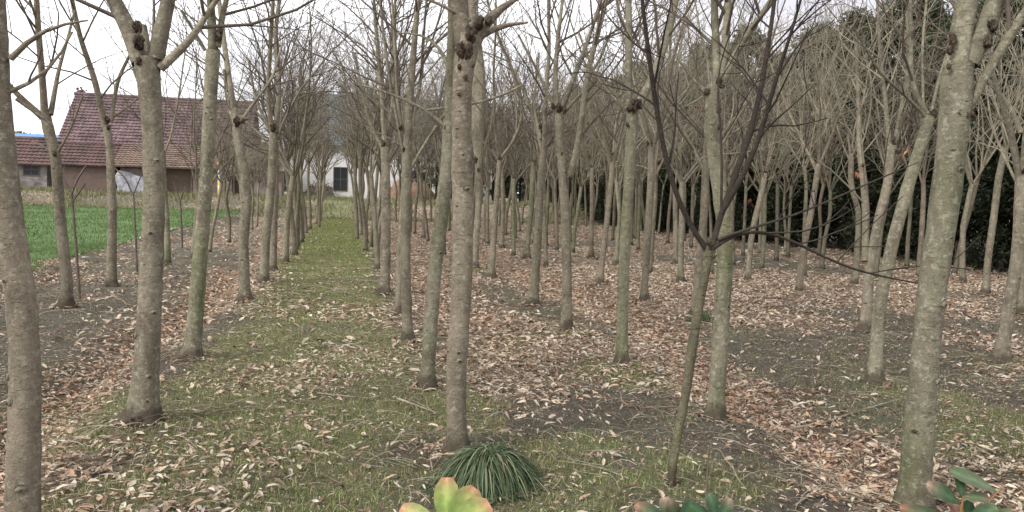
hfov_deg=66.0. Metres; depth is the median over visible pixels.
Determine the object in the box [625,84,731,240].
bare tree
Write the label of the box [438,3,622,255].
bare tree
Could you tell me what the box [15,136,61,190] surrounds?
block shed
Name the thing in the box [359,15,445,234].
bare tree
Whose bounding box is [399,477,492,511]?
succulent plant
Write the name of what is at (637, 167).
bare tree
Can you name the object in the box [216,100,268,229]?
bare tree
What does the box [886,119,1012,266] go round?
evergreen tree
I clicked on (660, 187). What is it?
evergreen tree
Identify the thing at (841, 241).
evergreen tree
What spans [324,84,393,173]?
bare tree
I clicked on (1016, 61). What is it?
evergreen tree
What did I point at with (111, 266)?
bare tree
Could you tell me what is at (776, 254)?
bare tree
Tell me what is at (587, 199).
evergreen tree
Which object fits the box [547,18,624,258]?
bare tree
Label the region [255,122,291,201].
bare tree
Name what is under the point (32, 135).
blue roofed shed
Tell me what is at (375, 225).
bare tree
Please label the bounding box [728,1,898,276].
bare tree
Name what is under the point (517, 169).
bare tree
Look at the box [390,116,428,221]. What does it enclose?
bare tree
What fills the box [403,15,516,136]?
bare tree
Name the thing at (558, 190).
evergreen tree
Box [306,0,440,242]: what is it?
bare tree
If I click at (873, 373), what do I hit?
bare tree
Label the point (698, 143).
evergreen tree
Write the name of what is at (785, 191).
bare tree
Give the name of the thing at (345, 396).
fallen branch
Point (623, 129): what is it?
bare tree
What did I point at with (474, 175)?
bare tree
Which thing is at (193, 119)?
bare tree
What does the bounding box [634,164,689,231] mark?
evergreen tree
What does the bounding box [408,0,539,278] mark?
bare tree
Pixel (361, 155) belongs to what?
bare tree
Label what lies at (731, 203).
bare tree
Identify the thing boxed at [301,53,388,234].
bare tree
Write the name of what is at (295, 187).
bare tree
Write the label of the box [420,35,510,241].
bare tree
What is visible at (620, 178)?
bare tree
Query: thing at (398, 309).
bare tree
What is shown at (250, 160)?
bare tree
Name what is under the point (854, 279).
bare tree
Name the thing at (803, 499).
fallen branch
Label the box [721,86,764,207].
bare tree
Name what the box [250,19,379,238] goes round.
bare tree
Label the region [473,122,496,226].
bare tree
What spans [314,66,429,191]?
bare tree
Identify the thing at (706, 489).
sapling
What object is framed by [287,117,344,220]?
bare tree
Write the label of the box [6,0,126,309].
bare tree
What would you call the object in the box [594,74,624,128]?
evergreen tree
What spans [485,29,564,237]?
bare tree
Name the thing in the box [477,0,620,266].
bare tree
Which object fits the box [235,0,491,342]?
bare tree
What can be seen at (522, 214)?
bare tree
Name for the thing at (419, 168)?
bare tree
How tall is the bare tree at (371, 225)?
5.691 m
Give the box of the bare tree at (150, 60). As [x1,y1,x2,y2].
[75,0,314,429]
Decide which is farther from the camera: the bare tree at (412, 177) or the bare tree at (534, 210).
the bare tree at (534, 210)
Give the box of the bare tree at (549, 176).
[511,95,577,245]
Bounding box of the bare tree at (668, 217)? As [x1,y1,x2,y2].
[633,30,702,242]
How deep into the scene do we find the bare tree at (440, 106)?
21.54 m
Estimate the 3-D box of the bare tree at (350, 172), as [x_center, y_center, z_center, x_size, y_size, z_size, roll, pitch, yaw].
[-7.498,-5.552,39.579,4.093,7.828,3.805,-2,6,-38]
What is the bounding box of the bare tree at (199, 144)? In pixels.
[162,96,262,183]
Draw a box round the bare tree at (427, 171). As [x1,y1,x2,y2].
[397,37,444,237]
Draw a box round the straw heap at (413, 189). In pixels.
[391,179,435,200]
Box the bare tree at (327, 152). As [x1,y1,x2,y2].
[308,94,344,195]
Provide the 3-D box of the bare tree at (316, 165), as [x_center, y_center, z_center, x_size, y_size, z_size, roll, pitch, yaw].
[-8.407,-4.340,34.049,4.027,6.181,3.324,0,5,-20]
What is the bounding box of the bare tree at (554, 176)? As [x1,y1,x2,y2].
[508,31,623,249]
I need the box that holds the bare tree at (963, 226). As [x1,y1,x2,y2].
[878,0,1023,282]
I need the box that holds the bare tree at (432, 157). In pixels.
[418,115,439,176]
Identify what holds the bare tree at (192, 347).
on the ground at (722, 448)
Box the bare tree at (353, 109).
[329,47,377,163]
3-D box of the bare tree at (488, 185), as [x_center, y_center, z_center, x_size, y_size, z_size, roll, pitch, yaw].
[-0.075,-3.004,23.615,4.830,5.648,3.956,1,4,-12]
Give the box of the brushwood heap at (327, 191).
[304,181,340,197]
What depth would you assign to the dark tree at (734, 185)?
4.17 m
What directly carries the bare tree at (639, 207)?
on the ground at (722, 448)
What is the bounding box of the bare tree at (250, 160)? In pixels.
[197,99,282,181]
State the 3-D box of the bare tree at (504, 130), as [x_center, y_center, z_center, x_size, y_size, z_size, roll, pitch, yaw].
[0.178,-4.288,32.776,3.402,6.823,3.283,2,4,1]
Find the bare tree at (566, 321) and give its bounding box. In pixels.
[508,0,703,330]
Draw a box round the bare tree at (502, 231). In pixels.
[483,65,555,247]
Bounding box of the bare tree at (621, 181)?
[604,84,656,212]
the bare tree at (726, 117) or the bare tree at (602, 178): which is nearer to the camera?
the bare tree at (726, 117)
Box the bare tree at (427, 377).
[328,0,526,391]
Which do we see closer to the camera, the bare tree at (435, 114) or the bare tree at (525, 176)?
the bare tree at (435, 114)
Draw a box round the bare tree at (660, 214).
[647,128,683,233]
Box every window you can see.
[22,165,39,175]
[333,167,347,190]
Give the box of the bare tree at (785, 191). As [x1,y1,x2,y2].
[751,66,855,251]
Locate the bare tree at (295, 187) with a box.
[200,1,356,245]
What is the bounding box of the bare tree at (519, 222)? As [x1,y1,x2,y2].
[493,128,529,230]
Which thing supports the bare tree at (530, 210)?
on the ground at (722, 448)
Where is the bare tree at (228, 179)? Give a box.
[161,58,267,242]
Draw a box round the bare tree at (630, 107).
[558,0,693,366]
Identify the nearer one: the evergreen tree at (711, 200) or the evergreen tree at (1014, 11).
the evergreen tree at (1014, 11)
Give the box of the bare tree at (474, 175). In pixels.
[473,131,494,191]
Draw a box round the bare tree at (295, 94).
[245,42,332,138]
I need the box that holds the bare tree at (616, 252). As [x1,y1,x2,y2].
[552,0,783,264]
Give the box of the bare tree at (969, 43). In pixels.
[889,0,1023,511]
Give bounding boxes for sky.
[6,0,1023,193]
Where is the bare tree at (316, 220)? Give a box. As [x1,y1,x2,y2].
[293,76,348,223]
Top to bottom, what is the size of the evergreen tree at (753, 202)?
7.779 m
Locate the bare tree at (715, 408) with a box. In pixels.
[605,0,776,423]
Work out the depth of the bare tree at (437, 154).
19.58 m
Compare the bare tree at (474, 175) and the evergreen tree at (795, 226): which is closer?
the evergreen tree at (795, 226)
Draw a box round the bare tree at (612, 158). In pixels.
[527,0,691,284]
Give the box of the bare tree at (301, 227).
[246,5,352,242]
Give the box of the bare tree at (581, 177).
[501,1,643,252]
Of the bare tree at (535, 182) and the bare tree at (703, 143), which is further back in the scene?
the bare tree at (535, 182)
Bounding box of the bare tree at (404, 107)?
[384,64,429,157]
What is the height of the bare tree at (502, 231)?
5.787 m
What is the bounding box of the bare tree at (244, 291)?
[128,0,322,302]
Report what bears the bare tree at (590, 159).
on the ground at (722, 448)
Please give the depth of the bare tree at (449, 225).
33.57 m
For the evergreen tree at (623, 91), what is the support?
on the ground at (722, 448)
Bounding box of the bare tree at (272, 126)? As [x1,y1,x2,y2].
[228,0,349,282]
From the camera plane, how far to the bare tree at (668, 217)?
28.49 m
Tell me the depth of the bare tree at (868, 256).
9.54 m
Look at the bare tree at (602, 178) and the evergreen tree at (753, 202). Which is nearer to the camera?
the evergreen tree at (753, 202)
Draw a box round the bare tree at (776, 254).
[731,57,855,260]
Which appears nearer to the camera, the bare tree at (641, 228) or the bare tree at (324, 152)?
the bare tree at (324, 152)
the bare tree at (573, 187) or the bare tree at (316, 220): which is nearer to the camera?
the bare tree at (573, 187)
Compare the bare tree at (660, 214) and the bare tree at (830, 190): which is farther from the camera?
the bare tree at (660, 214)
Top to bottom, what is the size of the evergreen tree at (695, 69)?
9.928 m
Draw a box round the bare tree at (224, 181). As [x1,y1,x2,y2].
[200,113,264,236]
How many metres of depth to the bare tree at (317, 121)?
37.06 m
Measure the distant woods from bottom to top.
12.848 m
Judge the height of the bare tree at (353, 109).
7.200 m
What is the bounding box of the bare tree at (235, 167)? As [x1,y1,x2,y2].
[178,86,259,200]
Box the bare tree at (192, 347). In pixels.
[173,0,279,361]
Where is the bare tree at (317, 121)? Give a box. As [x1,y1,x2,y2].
[276,45,335,182]
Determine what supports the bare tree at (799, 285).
on the ground at (722, 448)
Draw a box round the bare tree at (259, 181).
[225,100,282,226]
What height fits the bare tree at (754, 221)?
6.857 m
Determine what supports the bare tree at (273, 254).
on the ground at (722, 448)
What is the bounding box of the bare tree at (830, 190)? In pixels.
[772,31,908,268]
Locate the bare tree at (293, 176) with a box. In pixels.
[140,0,370,263]
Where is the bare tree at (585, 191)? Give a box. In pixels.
[575,138,602,226]
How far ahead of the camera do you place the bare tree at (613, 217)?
28.72 m
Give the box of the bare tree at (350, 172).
[331,76,373,220]
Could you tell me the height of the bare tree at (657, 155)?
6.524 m
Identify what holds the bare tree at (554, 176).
on the ground at (722, 448)
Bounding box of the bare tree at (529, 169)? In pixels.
[491,51,579,174]
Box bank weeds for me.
[21,185,611,225]
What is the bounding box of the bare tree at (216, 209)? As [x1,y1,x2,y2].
[162,76,281,252]
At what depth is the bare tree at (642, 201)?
25.03 m
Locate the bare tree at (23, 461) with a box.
[0,0,87,511]
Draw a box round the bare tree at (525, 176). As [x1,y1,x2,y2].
[507,156,537,192]
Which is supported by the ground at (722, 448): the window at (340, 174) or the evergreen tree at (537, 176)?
the evergreen tree at (537, 176)
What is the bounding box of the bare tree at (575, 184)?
[573,143,589,227]
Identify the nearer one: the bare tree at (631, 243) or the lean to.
the bare tree at (631, 243)
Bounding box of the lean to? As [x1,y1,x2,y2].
[114,143,284,196]
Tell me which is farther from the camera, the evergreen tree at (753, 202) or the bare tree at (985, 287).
the evergreen tree at (753, 202)
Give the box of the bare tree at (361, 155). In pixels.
[294,0,437,250]
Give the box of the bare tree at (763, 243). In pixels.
[642,0,850,268]
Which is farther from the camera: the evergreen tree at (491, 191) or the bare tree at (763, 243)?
the evergreen tree at (491, 191)
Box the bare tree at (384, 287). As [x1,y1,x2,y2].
[285,0,436,295]
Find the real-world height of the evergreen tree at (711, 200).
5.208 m
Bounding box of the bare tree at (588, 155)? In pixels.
[548,33,611,207]
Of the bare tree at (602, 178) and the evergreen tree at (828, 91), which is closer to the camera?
the evergreen tree at (828, 91)
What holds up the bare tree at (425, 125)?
on the ground at (722, 448)
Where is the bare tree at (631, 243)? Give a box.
[622,88,673,245]
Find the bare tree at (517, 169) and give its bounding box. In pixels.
[493,99,526,228]
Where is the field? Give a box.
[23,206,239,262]
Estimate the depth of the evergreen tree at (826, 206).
34.18 m
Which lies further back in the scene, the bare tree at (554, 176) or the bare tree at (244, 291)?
the bare tree at (554, 176)
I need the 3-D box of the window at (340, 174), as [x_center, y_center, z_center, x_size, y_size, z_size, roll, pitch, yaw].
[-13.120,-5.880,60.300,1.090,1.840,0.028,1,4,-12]
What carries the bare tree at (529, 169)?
on the ground at (722, 448)
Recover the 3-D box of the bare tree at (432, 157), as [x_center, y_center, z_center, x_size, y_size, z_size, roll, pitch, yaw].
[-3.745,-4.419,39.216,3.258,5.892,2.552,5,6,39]
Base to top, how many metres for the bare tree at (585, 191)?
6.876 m
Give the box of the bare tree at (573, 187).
[517,22,589,241]
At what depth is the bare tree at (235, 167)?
25.46 m
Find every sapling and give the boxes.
[63,165,86,300]
[115,168,140,271]
[170,181,185,247]
[704,445,709,508]
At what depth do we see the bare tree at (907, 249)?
20.52 m
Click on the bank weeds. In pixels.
(349, 199)
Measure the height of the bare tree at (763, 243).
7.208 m
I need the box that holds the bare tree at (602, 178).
[587,129,608,206]
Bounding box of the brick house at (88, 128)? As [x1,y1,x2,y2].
[57,86,261,191]
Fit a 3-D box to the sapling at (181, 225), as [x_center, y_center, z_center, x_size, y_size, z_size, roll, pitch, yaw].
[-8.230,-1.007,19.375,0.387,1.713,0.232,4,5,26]
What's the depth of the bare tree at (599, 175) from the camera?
37.02 m
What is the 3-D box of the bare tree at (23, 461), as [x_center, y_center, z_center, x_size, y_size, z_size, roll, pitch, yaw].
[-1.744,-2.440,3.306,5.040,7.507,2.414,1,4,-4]
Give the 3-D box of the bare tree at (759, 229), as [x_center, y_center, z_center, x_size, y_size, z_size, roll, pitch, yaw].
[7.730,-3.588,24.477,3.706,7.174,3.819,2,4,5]
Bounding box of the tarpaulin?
[115,171,143,192]
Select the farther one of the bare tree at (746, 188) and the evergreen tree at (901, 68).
the evergreen tree at (901, 68)
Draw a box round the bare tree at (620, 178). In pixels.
[602,128,623,200]
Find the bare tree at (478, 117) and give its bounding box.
[432,0,512,267]
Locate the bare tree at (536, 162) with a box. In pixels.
[513,94,575,205]
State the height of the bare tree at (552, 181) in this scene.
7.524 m
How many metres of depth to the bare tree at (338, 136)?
30.76 m
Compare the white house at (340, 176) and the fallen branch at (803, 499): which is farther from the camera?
the white house at (340, 176)
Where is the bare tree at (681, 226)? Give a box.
[565,0,861,281]
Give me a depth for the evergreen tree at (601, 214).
44.01 m
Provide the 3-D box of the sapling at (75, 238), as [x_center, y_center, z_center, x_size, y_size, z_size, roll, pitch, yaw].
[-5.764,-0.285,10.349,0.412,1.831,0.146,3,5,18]
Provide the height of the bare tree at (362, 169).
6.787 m
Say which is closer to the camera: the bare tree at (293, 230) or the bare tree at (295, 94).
the bare tree at (293, 230)
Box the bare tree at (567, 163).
[559,82,592,191]
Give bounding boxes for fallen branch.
[317,381,373,400]
[393,392,436,413]
[555,446,645,478]
[718,449,780,489]
[794,442,897,504]
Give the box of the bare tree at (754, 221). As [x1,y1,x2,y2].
[672,0,886,280]
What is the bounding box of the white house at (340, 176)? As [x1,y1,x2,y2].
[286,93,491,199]
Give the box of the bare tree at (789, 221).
[733,1,868,256]
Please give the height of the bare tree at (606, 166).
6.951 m
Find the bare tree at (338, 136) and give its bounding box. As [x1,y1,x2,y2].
[319,38,415,167]
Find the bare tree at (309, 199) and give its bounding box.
[285,71,340,228]
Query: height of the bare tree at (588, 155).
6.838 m
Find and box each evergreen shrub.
[634,496,695,511]
[689,493,733,511]
[900,467,1011,511]
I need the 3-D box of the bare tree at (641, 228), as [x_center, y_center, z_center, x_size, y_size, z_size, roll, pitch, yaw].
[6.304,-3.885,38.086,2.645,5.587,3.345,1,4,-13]
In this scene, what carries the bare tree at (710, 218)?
on the ground at (722, 448)
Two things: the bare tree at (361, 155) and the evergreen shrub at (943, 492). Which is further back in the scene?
the bare tree at (361, 155)
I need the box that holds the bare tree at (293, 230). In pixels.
[199,6,365,255]
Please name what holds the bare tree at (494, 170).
on the ground at (722, 448)
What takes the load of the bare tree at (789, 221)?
on the ground at (722, 448)
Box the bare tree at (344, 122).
[323,55,377,227]
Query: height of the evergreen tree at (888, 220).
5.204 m
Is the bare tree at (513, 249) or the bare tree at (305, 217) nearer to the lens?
the bare tree at (513, 249)
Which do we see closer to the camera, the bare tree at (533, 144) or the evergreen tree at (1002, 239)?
the evergreen tree at (1002, 239)
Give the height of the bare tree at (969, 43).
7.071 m
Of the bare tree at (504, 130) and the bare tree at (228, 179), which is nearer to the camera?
the bare tree at (228, 179)
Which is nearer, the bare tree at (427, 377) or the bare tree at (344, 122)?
the bare tree at (427, 377)
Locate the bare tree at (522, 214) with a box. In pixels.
[510,126,536,223]
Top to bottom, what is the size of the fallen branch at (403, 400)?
0.032 m
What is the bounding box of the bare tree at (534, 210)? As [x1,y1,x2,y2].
[522,129,536,225]
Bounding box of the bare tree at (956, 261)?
[893,42,1023,273]
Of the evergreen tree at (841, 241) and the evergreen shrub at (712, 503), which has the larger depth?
the evergreen tree at (841, 241)
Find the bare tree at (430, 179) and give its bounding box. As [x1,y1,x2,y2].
[422,121,440,223]
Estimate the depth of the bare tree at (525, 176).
41.20 m
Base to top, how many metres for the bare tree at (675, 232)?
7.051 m
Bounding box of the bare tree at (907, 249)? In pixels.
[870,54,944,266]
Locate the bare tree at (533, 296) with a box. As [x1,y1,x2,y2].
[481,0,639,305]
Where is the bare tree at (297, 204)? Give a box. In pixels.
[231,3,354,249]
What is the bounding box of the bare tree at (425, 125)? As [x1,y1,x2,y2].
[411,40,444,232]
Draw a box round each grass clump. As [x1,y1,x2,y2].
[413,439,558,504]
[688,310,713,320]
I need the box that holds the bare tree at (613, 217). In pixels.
[576,61,665,240]
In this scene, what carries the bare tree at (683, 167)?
on the ground at (722, 448)
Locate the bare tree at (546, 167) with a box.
[512,105,577,230]
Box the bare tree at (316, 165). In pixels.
[282,97,346,224]
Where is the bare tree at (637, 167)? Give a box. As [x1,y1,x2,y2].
[601,68,688,236]
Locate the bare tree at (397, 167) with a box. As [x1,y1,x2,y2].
[379,119,420,223]
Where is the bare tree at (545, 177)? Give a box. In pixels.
[522,101,570,223]
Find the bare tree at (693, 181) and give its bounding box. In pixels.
[651,40,742,247]
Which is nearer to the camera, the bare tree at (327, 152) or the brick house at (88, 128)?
the bare tree at (327, 152)
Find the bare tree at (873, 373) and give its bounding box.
[805,0,1023,385]
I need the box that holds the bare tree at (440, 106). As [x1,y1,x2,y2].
[413,22,524,167]
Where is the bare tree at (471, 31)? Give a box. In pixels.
[426,0,527,456]
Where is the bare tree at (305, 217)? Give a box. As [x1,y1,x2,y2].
[240,61,341,233]
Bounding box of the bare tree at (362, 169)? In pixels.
[320,91,402,225]
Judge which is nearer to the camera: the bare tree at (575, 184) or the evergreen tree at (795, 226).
the evergreen tree at (795, 226)
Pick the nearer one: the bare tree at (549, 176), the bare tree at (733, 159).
the bare tree at (733, 159)
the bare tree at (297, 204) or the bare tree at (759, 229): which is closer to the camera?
the bare tree at (297, 204)
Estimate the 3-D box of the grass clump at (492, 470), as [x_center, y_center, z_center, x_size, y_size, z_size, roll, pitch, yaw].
[-0.127,1.103,4.168,0.796,0.222,0.591,0,5,-27]
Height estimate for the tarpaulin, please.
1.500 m
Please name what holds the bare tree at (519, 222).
on the ground at (722, 448)
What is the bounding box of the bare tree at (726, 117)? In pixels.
[701,62,800,172]
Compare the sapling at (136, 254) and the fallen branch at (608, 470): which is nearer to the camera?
the fallen branch at (608, 470)
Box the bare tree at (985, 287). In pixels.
[927,0,1023,295]
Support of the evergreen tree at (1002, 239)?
on the ground at (722, 448)
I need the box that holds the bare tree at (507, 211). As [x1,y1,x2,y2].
[489,72,532,235]
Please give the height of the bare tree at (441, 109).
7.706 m
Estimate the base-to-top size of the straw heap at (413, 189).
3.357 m
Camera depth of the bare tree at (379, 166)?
16.20 m
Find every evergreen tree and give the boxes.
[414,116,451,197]
[484,108,519,200]
[505,145,529,202]
[523,155,550,201]
[550,161,573,203]
[569,135,590,205]
[574,133,603,206]
[577,141,612,222]
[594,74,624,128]
[594,148,634,226]
[599,61,648,188]
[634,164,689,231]
[641,142,692,233]
[666,41,711,194]
[677,50,730,212]
[677,58,751,223]
[678,151,747,235]
[688,132,772,239]
[691,22,781,237]
[727,110,800,242]
[739,54,823,240]
[754,21,870,244]
[766,130,858,247]
[787,6,910,249]
[822,40,861,239]
[823,0,949,239]
[832,101,934,256]
[854,0,979,205]
[870,15,1019,258]
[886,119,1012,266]
[926,0,1023,267]
[959,83,1023,273]
[994,22,1023,233]
[1006,52,1023,241]
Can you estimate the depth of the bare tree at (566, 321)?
8.98 m
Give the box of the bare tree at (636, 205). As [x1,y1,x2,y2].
[595,60,674,238]
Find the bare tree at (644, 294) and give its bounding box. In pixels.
[579,0,773,301]
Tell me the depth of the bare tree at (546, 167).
36.48 m
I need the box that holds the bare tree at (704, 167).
[567,0,855,317]
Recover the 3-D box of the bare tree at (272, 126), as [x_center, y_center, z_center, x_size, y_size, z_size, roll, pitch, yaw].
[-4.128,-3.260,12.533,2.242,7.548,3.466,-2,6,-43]
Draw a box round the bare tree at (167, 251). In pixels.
[46,0,205,264]
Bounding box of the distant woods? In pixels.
[15,131,525,198]
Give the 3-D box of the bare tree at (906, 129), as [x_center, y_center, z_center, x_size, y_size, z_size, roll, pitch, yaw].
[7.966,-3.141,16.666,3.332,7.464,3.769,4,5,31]
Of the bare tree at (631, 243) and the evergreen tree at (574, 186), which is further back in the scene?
the evergreen tree at (574, 186)
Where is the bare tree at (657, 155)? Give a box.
[593,0,758,273]
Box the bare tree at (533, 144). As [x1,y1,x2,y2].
[501,84,588,242]
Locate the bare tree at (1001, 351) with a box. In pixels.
[976,48,1023,363]
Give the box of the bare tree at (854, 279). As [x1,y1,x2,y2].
[757,0,925,284]
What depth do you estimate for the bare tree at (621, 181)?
33.19 m
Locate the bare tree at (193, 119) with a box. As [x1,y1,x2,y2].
[105,0,332,257]
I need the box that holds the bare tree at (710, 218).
[688,92,739,239]
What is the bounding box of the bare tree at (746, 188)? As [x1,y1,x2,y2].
[686,10,849,255]
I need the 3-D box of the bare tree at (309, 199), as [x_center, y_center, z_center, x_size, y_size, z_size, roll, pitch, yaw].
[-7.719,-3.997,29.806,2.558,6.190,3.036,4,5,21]
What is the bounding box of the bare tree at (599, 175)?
[579,134,617,213]
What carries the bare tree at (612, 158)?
on the ground at (722, 448)
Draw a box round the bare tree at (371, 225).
[333,56,430,246]
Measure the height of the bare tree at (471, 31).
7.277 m
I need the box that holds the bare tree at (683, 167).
[666,122,702,234]
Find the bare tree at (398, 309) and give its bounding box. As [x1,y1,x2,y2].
[297,0,506,314]
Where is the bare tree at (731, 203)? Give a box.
[671,4,809,265]
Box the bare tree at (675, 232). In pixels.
[610,0,741,263]
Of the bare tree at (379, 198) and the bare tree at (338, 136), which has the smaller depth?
the bare tree at (379, 198)
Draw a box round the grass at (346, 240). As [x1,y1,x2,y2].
[0,218,1023,511]
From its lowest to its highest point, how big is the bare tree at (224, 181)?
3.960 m
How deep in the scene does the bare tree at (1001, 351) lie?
7.87 m
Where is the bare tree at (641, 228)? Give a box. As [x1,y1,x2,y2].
[640,145,645,231]
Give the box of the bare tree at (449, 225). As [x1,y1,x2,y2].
[425,87,450,230]
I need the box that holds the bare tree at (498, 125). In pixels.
[418,22,553,227]
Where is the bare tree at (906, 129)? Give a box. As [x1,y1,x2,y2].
[822,0,977,277]
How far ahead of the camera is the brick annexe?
48.69 m
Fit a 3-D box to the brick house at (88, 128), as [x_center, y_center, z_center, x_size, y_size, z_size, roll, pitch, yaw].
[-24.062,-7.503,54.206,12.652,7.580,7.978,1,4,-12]
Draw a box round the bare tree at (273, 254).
[200,0,388,270]
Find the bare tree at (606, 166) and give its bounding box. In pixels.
[566,20,648,248]
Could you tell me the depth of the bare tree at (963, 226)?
16.38 m
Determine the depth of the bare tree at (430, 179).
40.93 m
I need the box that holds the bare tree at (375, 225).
[289,0,447,269]
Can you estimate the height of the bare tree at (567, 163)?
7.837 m
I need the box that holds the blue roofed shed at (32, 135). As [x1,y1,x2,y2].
[15,133,57,136]
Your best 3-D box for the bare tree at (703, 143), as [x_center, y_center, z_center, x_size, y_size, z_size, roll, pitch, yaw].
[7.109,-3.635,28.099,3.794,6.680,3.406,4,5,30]
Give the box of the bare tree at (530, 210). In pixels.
[486,4,591,258]
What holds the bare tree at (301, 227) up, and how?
on the ground at (722, 448)
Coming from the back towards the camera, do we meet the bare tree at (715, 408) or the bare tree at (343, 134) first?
the bare tree at (343, 134)
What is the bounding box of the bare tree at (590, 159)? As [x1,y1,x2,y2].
[565,114,603,178]
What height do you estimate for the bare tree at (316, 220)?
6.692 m
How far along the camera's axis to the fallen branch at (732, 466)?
4.36 m
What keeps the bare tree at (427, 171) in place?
on the ground at (722, 448)
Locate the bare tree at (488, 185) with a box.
[443,80,582,244]
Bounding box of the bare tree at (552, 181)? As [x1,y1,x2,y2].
[539,53,610,237]
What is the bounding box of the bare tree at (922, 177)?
[868,0,1011,277]
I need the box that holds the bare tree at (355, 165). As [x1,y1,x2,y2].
[305,26,419,238]
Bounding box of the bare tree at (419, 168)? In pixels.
[341,55,441,240]
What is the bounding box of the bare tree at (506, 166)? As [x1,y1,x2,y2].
[490,121,525,225]
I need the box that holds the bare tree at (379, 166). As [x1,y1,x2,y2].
[294,0,483,251]
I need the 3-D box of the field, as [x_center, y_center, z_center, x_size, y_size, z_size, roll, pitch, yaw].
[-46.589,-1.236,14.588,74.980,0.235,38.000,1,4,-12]
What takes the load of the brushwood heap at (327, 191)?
on the ground at (722, 448)
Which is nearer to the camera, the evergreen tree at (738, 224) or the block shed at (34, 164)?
the evergreen tree at (738, 224)
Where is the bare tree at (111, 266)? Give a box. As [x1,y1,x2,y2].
[9,0,189,286]
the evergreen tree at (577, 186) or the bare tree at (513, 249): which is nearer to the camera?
the bare tree at (513, 249)
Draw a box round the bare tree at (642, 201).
[551,24,710,225]
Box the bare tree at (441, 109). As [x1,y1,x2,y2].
[417,42,509,165]
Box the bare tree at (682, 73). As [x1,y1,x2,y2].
[618,0,754,259]
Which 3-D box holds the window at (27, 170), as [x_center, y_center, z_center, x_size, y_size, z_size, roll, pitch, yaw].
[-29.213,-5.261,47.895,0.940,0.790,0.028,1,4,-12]
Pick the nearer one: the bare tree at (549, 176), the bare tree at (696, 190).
the bare tree at (549, 176)
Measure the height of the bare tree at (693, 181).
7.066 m
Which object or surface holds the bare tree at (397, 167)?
on the ground at (722, 448)
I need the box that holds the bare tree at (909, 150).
[816,20,969,229]
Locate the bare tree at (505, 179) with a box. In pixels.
[493,133,509,211]
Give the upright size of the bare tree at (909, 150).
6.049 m
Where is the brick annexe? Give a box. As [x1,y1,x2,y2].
[60,141,122,191]
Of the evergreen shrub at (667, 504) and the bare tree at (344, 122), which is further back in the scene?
the bare tree at (344, 122)
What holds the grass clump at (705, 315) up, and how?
on the ground at (722, 448)
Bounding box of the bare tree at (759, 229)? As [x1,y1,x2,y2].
[721,39,835,253]
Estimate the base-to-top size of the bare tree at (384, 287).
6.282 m
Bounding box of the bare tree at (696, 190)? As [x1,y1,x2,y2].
[682,135,700,236]
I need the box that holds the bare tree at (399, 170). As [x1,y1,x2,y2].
[393,72,417,224]
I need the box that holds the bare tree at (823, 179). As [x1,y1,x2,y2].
[770,20,876,255]
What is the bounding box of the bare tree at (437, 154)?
[415,42,503,255]
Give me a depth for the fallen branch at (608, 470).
4.46 m
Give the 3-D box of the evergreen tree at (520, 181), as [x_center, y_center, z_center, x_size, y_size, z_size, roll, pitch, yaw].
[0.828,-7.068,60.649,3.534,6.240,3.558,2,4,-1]
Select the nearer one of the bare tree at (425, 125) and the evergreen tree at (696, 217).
the bare tree at (425, 125)
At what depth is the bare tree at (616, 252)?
18.12 m
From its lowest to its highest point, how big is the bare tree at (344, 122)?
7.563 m
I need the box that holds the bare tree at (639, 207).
[588,3,722,249]
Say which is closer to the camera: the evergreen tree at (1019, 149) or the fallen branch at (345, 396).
the fallen branch at (345, 396)
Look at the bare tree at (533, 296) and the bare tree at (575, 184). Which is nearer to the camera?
the bare tree at (533, 296)
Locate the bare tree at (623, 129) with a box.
[566,55,672,164]
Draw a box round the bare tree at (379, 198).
[309,0,446,258]
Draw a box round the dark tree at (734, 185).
[565,0,979,486]
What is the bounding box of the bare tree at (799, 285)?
[736,0,902,291]
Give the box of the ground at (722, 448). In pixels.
[0,190,1023,511]
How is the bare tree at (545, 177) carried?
on the ground at (722, 448)
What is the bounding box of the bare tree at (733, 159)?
[667,29,823,273]
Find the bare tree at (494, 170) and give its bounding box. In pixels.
[489,128,524,193]
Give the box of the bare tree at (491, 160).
[474,91,517,178]
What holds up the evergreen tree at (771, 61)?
on the ground at (722, 448)
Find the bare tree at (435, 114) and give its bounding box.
[405,37,502,150]
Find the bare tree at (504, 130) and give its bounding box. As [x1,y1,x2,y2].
[487,75,531,166]
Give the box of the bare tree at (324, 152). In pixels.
[306,76,341,226]
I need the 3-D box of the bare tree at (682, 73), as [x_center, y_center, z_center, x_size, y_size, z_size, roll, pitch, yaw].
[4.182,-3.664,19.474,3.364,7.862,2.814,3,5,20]
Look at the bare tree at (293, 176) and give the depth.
15.92 m
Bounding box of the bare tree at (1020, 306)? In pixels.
[894,0,1023,314]
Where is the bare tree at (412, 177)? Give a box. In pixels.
[390,90,438,187]
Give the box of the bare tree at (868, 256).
[756,0,948,333]
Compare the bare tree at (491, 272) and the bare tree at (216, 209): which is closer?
the bare tree at (491, 272)
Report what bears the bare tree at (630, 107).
on the ground at (722, 448)
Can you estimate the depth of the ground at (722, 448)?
6.08 m
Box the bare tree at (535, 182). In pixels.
[525,110,549,209]
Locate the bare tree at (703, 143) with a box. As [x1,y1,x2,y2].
[679,70,763,244]
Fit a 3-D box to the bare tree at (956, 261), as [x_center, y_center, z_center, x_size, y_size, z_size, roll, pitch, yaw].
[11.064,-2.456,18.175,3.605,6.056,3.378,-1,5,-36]

